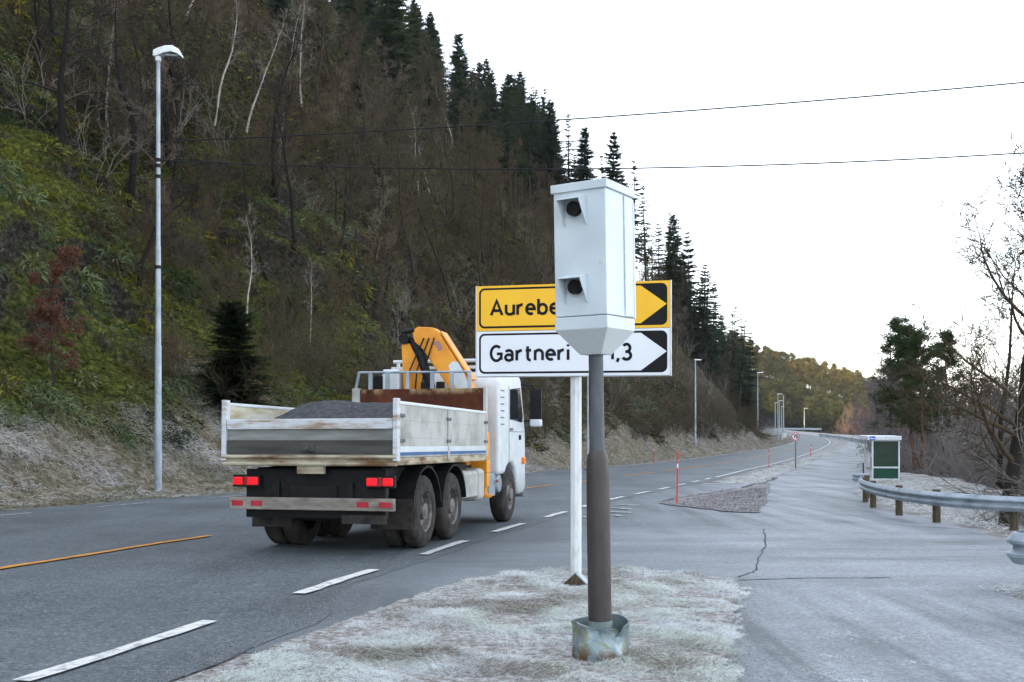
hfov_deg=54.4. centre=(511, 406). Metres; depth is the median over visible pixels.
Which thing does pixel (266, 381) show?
shrub
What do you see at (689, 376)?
shrub
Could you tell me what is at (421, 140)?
birch tree
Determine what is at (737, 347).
spruce tree
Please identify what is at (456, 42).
spruce tree
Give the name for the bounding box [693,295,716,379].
spruce tree
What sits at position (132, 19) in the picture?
bare tree
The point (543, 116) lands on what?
spruce tree
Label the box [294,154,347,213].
shrub
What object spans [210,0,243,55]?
bare tree
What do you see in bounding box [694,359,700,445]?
street lamp
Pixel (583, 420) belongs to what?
shrub
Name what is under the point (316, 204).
shrub
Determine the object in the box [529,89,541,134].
spruce tree
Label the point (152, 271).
shrub
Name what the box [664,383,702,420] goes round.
shrub
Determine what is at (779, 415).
street lamp
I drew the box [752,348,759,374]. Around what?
pine tree
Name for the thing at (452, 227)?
shrub
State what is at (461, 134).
bare tree
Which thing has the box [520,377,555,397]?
shrub
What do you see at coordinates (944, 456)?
bare tree
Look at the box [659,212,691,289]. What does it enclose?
spruce tree
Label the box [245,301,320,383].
shrub
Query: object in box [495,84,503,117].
spruce tree
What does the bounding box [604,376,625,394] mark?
shrub
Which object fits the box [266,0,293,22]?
spruce tree
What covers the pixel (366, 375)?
shrub
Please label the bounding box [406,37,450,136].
spruce tree
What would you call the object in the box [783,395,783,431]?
utility pole
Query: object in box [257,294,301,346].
shrub
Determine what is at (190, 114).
shrub
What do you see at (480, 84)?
spruce tree
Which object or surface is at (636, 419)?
shrub
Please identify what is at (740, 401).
shrub
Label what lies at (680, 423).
shrub
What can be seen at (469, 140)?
bare tree
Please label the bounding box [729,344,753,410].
spruce tree
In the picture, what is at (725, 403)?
shrub
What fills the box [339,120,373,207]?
bare tree
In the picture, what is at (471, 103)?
bare tree
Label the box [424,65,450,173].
bare tree
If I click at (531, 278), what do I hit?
shrub
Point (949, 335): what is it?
pine tree
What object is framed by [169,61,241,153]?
shrub
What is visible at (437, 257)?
bare tree
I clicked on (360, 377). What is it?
shrub
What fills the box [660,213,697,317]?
spruce tree
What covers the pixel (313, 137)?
bare tree
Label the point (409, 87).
bare tree
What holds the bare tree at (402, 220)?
on the hillside
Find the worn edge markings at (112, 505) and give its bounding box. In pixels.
[0,495,238,515]
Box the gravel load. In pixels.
[274,400,392,418]
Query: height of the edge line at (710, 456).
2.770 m
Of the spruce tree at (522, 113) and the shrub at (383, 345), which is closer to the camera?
the shrub at (383, 345)
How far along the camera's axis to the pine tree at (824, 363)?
498.15 m
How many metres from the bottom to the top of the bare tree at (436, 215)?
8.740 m
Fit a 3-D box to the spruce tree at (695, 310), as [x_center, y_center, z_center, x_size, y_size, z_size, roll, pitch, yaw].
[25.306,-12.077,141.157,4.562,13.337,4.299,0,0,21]
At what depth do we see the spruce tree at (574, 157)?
154.74 m
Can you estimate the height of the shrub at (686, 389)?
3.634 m
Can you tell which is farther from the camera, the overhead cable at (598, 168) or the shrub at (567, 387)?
the shrub at (567, 387)
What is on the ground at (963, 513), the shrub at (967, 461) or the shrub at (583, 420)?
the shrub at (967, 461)
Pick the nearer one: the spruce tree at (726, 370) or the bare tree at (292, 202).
the bare tree at (292, 202)
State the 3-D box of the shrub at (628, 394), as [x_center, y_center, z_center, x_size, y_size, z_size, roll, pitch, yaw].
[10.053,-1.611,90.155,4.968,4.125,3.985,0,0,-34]
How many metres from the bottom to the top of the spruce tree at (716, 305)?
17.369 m
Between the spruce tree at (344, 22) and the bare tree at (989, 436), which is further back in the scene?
the spruce tree at (344, 22)
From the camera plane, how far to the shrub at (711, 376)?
135.73 m
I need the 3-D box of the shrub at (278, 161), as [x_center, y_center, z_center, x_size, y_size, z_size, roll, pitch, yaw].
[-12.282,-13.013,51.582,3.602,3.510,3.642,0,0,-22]
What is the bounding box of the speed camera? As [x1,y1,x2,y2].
[550,178,635,662]
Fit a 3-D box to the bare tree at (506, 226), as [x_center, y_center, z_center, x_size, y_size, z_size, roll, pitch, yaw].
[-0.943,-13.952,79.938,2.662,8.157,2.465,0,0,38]
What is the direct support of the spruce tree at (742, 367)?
on the hillside
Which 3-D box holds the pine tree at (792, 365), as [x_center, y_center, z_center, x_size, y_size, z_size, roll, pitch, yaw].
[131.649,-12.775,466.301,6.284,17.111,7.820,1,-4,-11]
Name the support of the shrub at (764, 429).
on the hillside
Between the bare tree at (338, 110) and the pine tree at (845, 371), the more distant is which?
the pine tree at (845, 371)
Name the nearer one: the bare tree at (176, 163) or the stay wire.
the stay wire
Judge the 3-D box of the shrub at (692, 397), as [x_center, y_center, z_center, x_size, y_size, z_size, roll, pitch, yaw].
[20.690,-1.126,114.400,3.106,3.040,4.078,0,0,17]
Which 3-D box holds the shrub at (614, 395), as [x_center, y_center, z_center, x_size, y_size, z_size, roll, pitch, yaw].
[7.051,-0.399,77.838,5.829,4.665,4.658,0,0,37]
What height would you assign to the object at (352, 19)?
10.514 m
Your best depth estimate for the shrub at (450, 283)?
66.19 m
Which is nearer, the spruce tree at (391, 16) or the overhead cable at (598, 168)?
the overhead cable at (598, 168)
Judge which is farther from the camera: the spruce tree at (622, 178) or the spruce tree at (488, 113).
the spruce tree at (622, 178)
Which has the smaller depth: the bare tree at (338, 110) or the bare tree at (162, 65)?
the bare tree at (162, 65)
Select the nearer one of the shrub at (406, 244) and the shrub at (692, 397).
the shrub at (406, 244)
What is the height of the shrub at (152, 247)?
4.320 m
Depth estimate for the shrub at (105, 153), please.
41.86 m
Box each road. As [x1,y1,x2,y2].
[0,429,832,681]
[244,437,1023,681]
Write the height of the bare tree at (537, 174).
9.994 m
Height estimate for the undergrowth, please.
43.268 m
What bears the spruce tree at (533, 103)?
on the hillside
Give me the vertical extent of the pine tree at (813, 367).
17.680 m
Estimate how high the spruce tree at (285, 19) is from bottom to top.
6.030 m
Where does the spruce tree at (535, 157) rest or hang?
on the hillside
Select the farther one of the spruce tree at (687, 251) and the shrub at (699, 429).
the spruce tree at (687, 251)
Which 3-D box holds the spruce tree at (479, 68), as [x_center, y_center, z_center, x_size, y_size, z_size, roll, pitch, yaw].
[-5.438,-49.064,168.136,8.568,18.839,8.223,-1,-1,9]
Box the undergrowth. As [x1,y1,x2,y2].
[0,0,583,451]
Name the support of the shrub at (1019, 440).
on the ground at (963, 513)
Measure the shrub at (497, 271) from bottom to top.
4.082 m
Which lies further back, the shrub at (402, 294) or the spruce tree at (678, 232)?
the spruce tree at (678, 232)
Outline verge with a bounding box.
[182,570,738,681]
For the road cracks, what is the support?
on the side road at (951, 609)
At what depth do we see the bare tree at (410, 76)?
83.64 m
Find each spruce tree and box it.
[183,301,282,419]
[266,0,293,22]
[278,4,298,27]
[285,0,340,65]
[330,0,376,54]
[332,0,342,14]
[332,0,345,12]
[337,0,370,53]
[339,13,377,115]
[347,5,384,97]
[361,0,380,47]
[365,0,431,94]
[377,35,411,140]
[402,0,434,92]
[402,0,441,72]
[404,21,444,116]
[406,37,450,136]
[417,5,442,103]
[424,11,453,91]
[435,30,454,106]
[441,33,476,162]
[441,55,483,156]
[443,32,470,121]
[460,73,496,159]
[469,68,483,101]
[472,78,508,193]
[474,62,484,95]
[477,58,500,116]
[479,70,503,161]
[489,74,533,194]
[490,86,527,195]
[493,77,531,198]
[493,85,528,215]
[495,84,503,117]
[502,99,526,207]
[507,121,538,215]
[512,75,526,134]
[513,113,550,216]
[514,87,535,165]
[516,71,527,137]
[516,75,526,111]
[516,86,542,204]
[516,100,541,195]
[519,96,548,215]
[524,101,570,219]
[525,86,533,111]
[526,102,541,167]
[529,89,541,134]
[531,143,548,223]
[535,97,563,190]
[538,100,547,142]
[539,88,546,111]
[539,110,571,224]
[554,114,582,183]
[566,154,577,181]
[572,127,601,182]
[573,128,594,178]
[598,132,648,255]
[598,155,604,177]
[621,176,644,252]
[629,157,659,261]
[635,184,664,278]
[644,233,657,276]
[648,224,690,323]
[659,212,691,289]
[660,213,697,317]
[660,225,691,336]
[672,252,700,347]
[672,261,703,351]
[675,219,684,251]
[678,232,717,352]
[685,264,730,373]
[687,278,702,349]
[688,283,726,370]
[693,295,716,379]
[701,275,715,323]
[705,281,731,358]
[708,336,729,386]
[717,315,735,380]
[718,322,735,394]
[718,337,730,394]
[721,301,752,405]
[725,311,743,394]
[727,314,756,412]
[728,314,759,384]
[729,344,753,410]
[730,331,759,408]
[730,346,749,399]
[730,350,758,416]
[734,333,766,436]
[866,327,908,450]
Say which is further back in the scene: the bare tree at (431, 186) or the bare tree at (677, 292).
the bare tree at (677, 292)
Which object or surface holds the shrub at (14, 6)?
on the hillside
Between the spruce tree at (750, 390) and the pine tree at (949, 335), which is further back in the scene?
the spruce tree at (750, 390)
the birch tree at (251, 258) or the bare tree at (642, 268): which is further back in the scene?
the bare tree at (642, 268)
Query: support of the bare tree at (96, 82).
on the hillside
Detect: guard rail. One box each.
[773,428,821,431]
[819,434,868,443]
[852,473,1023,530]
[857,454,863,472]
[1006,530,1023,564]
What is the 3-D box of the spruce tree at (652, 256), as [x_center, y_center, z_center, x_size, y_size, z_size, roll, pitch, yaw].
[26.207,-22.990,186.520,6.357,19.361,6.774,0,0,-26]
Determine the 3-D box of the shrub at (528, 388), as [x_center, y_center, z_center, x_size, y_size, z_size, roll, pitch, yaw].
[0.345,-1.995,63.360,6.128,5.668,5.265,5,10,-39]
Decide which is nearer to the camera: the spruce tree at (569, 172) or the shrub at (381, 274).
the shrub at (381, 274)
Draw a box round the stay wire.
[0,132,153,164]
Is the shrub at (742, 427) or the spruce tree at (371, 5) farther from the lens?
the spruce tree at (371, 5)
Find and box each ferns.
[0,0,352,406]
[0,0,722,453]
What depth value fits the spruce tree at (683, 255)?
136.16 m
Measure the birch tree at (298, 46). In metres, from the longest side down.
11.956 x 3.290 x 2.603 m
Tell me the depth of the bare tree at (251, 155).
49.92 m
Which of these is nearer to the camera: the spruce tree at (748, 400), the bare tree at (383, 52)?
the bare tree at (383, 52)
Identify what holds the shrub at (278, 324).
on the hillside
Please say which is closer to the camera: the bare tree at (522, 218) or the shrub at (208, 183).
the shrub at (208, 183)
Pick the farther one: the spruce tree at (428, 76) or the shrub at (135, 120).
the spruce tree at (428, 76)
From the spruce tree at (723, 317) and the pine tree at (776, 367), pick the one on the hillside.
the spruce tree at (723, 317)
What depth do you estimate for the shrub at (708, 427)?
107.14 m
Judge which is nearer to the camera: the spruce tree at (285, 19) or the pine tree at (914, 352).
the pine tree at (914, 352)
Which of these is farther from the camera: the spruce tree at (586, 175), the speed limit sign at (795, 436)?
the spruce tree at (586, 175)
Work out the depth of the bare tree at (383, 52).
94.56 m
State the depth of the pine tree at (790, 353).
492.02 m
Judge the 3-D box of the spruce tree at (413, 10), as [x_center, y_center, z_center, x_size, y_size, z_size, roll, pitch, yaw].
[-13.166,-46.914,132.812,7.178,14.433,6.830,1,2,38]
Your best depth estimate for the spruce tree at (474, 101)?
128.81 m
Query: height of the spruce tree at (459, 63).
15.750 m
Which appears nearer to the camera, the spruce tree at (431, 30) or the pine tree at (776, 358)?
the spruce tree at (431, 30)
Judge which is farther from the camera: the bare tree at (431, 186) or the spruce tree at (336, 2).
the spruce tree at (336, 2)
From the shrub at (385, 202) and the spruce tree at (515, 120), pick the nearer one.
the shrub at (385, 202)
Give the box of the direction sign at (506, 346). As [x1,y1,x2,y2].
[476,280,671,586]
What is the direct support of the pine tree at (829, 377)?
on the ground at (963, 513)
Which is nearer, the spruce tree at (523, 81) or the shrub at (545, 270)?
the shrub at (545, 270)
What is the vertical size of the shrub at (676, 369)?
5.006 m
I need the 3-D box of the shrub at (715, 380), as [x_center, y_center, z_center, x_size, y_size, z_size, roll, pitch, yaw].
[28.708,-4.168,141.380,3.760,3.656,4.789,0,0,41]
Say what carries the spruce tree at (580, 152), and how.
on the hillside
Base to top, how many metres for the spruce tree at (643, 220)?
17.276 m
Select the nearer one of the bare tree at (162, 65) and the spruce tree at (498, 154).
the bare tree at (162, 65)
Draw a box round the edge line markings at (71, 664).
[12,478,709,680]
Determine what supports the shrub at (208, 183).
on the hillside
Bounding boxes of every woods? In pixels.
[750,351,900,434]
[833,301,1020,475]
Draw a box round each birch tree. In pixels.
[93,0,132,137]
[214,0,259,125]
[237,202,267,335]
[246,8,290,132]
[274,0,315,155]
[291,0,312,103]
[301,258,318,353]
[405,93,429,191]
[409,107,426,189]
[429,76,452,141]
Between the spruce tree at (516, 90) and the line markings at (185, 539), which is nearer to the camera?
the line markings at (185, 539)
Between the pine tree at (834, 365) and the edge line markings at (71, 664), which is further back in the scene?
the pine tree at (834, 365)
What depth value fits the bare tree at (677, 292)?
126.55 m
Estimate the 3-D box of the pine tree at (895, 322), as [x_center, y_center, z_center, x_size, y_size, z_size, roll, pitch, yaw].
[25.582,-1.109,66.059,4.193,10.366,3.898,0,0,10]
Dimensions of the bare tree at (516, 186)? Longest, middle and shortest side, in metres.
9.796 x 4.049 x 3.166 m
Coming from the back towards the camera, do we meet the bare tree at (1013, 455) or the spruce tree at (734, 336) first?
the spruce tree at (734, 336)
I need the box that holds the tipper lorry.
[221,327,541,546]
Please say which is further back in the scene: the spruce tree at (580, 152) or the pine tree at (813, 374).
the pine tree at (813, 374)
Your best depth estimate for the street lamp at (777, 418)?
204.92 m
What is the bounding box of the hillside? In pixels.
[0,0,788,510]
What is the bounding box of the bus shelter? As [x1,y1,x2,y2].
[859,435,901,479]
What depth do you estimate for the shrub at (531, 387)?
58.36 m
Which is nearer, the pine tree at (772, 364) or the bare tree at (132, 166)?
the bare tree at (132, 166)
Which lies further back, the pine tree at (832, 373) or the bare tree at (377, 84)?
the pine tree at (832, 373)
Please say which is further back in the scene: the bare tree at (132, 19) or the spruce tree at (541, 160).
the spruce tree at (541, 160)
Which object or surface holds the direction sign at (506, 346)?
on the verge
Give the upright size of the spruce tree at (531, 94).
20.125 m
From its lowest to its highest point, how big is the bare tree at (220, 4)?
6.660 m
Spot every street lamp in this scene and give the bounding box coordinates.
[153,45,182,491]
[585,377,588,470]
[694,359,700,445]
[757,372,762,433]
[774,402,776,434]
[777,394,778,439]
[779,400,782,433]
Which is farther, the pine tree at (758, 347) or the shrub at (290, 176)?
the pine tree at (758, 347)
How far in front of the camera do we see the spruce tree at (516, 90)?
143.53 m
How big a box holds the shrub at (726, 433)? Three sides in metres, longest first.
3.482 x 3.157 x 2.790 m
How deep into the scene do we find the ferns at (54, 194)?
42.04 m
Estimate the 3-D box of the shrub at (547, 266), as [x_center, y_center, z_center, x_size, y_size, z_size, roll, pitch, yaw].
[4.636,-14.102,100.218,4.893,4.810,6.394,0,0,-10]
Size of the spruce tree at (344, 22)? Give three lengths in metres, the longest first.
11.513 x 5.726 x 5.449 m
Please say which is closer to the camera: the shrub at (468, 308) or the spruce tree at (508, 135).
the shrub at (468, 308)
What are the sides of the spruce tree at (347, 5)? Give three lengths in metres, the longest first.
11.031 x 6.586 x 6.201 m
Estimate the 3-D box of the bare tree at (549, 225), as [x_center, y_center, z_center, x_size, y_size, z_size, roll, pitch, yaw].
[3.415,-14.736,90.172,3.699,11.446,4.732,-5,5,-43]
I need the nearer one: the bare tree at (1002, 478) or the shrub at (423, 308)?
the bare tree at (1002, 478)
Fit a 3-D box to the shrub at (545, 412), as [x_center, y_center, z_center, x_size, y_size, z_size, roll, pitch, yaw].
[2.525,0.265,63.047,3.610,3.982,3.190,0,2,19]
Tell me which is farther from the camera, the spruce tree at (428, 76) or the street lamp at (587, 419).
the spruce tree at (428, 76)
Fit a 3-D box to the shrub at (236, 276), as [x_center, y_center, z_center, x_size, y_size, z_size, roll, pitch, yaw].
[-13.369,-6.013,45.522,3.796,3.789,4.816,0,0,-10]
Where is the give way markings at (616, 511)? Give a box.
[582,504,630,516]
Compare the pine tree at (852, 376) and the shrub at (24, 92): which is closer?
the shrub at (24, 92)
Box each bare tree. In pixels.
[0,0,116,156]
[25,0,71,94]
[48,0,54,35]
[57,0,196,223]
[65,0,124,129]
[79,0,191,178]
[108,1,125,43]
[109,40,187,262]
[113,0,214,167]
[135,157,219,289]
[138,22,212,209]
[159,0,198,73]
[185,0,197,37]
[190,0,242,138]
[199,0,230,46]
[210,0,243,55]
[222,0,268,105]
[226,148,272,281]
[241,0,274,92]
[253,13,318,203]
[253,59,307,182]
[254,37,320,191]
[256,76,333,254]
[284,0,314,79]
[295,0,349,107]
[298,75,331,182]
[299,0,349,107]
[310,123,388,227]
[314,34,355,123]
[314,60,359,217]
[316,126,351,225]
[320,59,356,170]
[333,19,393,166]
[334,108,382,245]
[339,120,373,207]
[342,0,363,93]
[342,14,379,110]
[350,126,398,218]
[353,80,405,214]
[354,60,410,146]
[356,59,395,153]
[359,95,439,291]
[362,175,398,278]
[364,70,409,161]
[372,37,395,86]
[377,72,415,185]
[378,176,418,295]
[380,94,437,224]
[389,66,425,198]
[392,51,436,161]
[392,111,441,216]
[398,85,422,163]
[399,140,457,222]
[407,176,454,313]
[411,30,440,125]
[418,177,453,296]
[420,87,455,182]
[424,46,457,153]
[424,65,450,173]
[427,89,472,226]
[430,95,465,192]
[437,151,465,246]
[440,101,500,236]
[445,172,478,242]
[449,106,470,170]
[455,74,492,187]
[456,121,481,185]
[474,121,510,237]
[483,184,517,274]
[488,138,522,215]
[492,173,510,229]
[500,160,532,239]
[505,193,547,275]
[516,178,548,283]
[516,209,532,256]
[519,204,554,284]
[524,180,555,283]
[524,239,548,284]
[529,159,564,266]
[530,155,548,243]
[542,180,555,237]
[635,255,651,280]
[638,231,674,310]
[650,261,665,280]
[652,257,675,300]
[652,268,678,344]
[672,265,693,349]
[672,297,690,352]
[672,305,689,365]
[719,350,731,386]
[856,366,972,477]
[882,390,965,476]
[884,126,1023,526]
[900,409,986,478]
[928,232,1023,488]
[931,399,1019,493]
[941,384,1013,479]
[963,382,1021,484]
[980,376,1023,494]
[980,440,1023,527]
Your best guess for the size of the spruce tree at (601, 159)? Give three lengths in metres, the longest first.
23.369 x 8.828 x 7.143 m
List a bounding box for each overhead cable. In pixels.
[160,82,1023,141]
[161,152,1023,169]
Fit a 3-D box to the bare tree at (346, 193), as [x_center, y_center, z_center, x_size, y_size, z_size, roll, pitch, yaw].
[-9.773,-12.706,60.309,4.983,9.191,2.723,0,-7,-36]
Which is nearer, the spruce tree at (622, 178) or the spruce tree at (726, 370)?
the spruce tree at (622, 178)
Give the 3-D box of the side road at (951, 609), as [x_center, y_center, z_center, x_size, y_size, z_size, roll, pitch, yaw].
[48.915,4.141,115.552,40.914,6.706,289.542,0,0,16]
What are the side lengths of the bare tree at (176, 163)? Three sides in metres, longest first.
10.416 x 5.647 x 3.086 m
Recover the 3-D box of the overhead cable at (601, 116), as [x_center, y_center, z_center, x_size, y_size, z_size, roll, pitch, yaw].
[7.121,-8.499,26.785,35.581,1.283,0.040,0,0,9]
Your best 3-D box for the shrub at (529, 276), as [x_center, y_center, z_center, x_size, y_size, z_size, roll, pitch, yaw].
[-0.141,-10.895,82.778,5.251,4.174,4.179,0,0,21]
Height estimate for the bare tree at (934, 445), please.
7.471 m
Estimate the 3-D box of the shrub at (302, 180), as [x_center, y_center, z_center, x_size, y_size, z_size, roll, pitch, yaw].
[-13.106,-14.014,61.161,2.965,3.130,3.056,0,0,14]
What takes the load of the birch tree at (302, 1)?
on the hillside
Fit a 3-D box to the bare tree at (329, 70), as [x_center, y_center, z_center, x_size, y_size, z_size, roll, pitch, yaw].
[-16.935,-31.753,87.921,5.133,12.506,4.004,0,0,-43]
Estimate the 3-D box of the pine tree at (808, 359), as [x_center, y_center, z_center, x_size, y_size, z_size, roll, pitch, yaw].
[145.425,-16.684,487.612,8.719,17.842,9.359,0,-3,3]
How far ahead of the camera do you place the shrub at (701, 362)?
133.87 m
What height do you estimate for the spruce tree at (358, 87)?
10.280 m
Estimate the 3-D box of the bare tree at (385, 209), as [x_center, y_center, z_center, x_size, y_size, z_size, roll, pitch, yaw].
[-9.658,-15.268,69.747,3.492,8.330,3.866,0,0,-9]
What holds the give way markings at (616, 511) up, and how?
on the side road at (951, 609)
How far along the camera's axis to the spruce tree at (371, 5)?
142.89 m
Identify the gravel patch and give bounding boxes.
[659,483,769,511]
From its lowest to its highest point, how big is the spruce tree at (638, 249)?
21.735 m
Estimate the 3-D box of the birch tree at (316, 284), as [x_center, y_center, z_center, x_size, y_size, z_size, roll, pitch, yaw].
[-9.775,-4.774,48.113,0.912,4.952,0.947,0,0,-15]
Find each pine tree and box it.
[751,343,761,366]
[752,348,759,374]
[757,347,771,368]
[758,351,771,376]
[758,355,771,380]
[766,360,774,380]
[769,353,781,375]
[770,364,783,386]
[773,349,781,371]
[779,363,788,388]
[780,350,785,368]
[783,359,790,380]
[787,351,797,366]
[787,362,799,381]
[792,360,801,379]
[798,358,809,376]
[798,361,805,379]
[801,368,810,394]
[805,356,811,366]
[808,359,818,387]
[810,371,818,386]
[814,371,824,385]
[819,359,829,367]
[821,366,830,379]
[821,370,829,388]
[827,367,832,391]
[829,368,839,391]
[830,362,837,381]
[837,369,845,396]
[838,377,847,395]
[839,368,848,389]
[844,372,852,385]
[844,372,854,393]
[855,371,867,390]
[866,313,925,435]
[876,324,941,469]
[896,327,953,468]
[923,327,977,467]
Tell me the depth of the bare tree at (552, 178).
104.39 m
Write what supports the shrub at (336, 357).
on the hillside
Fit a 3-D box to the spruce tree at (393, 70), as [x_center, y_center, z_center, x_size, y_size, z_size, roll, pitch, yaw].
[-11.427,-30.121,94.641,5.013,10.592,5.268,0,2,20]
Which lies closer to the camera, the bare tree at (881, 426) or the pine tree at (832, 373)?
the bare tree at (881, 426)
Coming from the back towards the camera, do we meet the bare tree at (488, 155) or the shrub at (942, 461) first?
the bare tree at (488, 155)
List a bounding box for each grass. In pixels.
[0,331,793,510]
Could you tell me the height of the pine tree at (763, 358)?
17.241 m
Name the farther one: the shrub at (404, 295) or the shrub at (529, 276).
the shrub at (529, 276)
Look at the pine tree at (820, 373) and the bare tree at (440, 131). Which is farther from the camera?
the pine tree at (820, 373)
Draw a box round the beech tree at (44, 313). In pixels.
[13,244,91,392]
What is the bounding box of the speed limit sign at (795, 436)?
[791,432,799,468]
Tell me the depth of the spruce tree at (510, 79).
127.45 m
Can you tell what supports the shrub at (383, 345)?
on the hillside
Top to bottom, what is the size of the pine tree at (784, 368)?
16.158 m
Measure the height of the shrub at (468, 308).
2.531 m
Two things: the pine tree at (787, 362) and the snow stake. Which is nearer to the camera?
the snow stake
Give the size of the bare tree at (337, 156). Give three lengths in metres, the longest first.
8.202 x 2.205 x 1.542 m
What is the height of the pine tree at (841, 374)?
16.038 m
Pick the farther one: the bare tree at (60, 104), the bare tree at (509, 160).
the bare tree at (509, 160)
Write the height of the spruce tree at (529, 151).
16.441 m
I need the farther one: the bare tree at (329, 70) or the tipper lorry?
the bare tree at (329, 70)
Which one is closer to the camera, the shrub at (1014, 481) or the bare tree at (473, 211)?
the shrub at (1014, 481)
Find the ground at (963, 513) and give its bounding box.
[169,373,1023,681]
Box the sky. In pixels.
[328,0,1023,403]
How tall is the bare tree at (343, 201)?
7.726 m
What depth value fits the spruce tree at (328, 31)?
90.82 m
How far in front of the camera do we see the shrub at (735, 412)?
133.92 m
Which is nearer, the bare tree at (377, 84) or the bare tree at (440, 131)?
the bare tree at (377, 84)
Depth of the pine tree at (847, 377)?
472.06 m
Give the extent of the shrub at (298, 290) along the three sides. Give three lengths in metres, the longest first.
6.232 x 5.764 x 5.354 m
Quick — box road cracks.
[659,477,969,579]
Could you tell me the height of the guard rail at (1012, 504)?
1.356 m
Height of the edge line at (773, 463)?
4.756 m
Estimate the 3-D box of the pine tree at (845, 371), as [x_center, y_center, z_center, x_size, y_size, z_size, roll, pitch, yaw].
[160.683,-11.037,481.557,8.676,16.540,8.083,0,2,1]
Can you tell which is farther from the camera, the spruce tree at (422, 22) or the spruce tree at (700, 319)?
the spruce tree at (422, 22)
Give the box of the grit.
[108,488,787,681]
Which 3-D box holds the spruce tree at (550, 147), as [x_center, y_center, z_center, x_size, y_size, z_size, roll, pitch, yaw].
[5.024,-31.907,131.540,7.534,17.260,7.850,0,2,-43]
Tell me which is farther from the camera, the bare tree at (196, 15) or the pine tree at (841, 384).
the pine tree at (841, 384)
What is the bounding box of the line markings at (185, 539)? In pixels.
[0,448,791,568]
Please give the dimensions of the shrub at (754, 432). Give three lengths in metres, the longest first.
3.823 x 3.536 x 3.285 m
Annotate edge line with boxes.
[622,441,796,465]
[716,434,830,476]
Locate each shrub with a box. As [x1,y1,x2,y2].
[0,0,33,28]
[0,25,91,128]
[29,41,114,105]
[44,70,154,189]
[76,55,180,162]
[92,84,175,153]
[98,162,195,261]
[113,307,202,384]
[114,233,198,293]
[153,188,253,275]
[168,110,268,218]
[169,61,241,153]
[170,50,216,129]
[173,237,261,304]
[176,254,249,325]
[180,274,232,325]
[183,322,324,407]
[192,106,227,141]
[203,191,279,269]
[240,117,310,192]
[245,227,365,326]
[245,277,333,358]
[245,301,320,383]
[247,133,315,205]
[251,298,350,393]
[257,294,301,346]
[273,303,358,386]
[284,154,317,199]
[284,257,368,336]
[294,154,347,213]
[296,179,342,217]
[307,332,401,399]
[310,219,346,255]
[330,346,398,389]
[334,351,396,389]
[343,312,425,389]
[347,214,368,264]
[354,229,412,290]
[360,279,405,332]
[363,291,412,355]
[375,210,425,260]
[379,176,393,221]
[380,269,423,323]
[388,263,416,316]
[396,268,464,328]
[422,323,475,364]
[429,235,477,293]
[432,308,463,338]
[434,202,472,241]
[442,209,468,232]
[446,270,480,323]
[452,339,475,365]
[459,294,475,323]
[469,250,513,285]
[507,266,533,284]
[510,252,538,284]
[518,259,554,284]
[518,264,544,284]
[520,377,547,409]
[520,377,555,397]
[521,377,555,407]
[522,397,543,443]
[524,381,569,437]
[525,388,568,420]
[529,242,554,278]
[536,377,567,402]
[541,251,554,281]
[549,393,586,433]
[553,377,588,394]
[567,390,610,428]
[584,405,626,440]
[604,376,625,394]
[604,380,638,427]
[605,377,639,410]
[607,382,629,410]
[608,376,645,406]
[617,407,637,424]
[625,376,653,399]
[625,414,652,440]
[629,410,669,438]
[633,406,659,437]
[634,389,683,435]
[635,401,677,438]
[654,376,675,395]
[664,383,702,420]
[665,402,696,436]
[672,345,689,376]
[673,354,699,388]
[675,314,695,344]
[675,377,696,399]
[675,398,703,420]
[675,403,704,437]
[676,348,690,365]
[678,362,696,383]
[684,327,699,355]
[684,388,704,406]
[686,396,711,419]
[687,411,711,438]
[691,381,723,406]
[693,347,709,373]
[693,380,731,408]
[696,365,712,395]
[698,396,736,434]
[701,387,735,424]
[701,407,718,439]
[704,368,717,381]
[707,372,729,386]
[707,392,737,420]
[709,365,734,394]
[714,420,732,436]
[717,411,735,435]
[719,376,733,396]
[724,395,752,420]
[727,393,754,412]
[729,408,758,435]
[729,419,743,439]
[736,403,763,433]
[748,415,781,439]
[749,419,768,437]
[750,424,762,434]
[875,432,962,475]
[900,396,1009,485]
[909,428,994,483]
[922,406,1003,488]
[924,381,1023,527]
[940,388,1023,493]
[950,392,1023,496]
[957,400,1023,495]
[967,417,1023,525]
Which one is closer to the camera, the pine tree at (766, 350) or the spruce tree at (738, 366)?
the spruce tree at (738, 366)
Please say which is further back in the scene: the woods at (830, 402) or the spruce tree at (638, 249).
the woods at (830, 402)
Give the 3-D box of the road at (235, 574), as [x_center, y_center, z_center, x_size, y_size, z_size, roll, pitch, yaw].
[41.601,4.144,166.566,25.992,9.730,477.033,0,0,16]
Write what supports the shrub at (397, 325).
on the hillside
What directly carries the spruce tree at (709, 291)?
on the hillside
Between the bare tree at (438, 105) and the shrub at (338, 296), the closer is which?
the shrub at (338, 296)
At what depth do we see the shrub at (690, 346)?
132.83 m
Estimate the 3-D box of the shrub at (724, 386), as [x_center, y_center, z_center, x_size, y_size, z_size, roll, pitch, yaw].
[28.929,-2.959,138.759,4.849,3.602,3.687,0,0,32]
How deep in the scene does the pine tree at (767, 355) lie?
474.50 m
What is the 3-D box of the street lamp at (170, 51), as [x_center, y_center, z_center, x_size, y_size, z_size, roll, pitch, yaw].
[-10.266,-4.005,29.570,0.951,13.434,0.450,0,0,0]

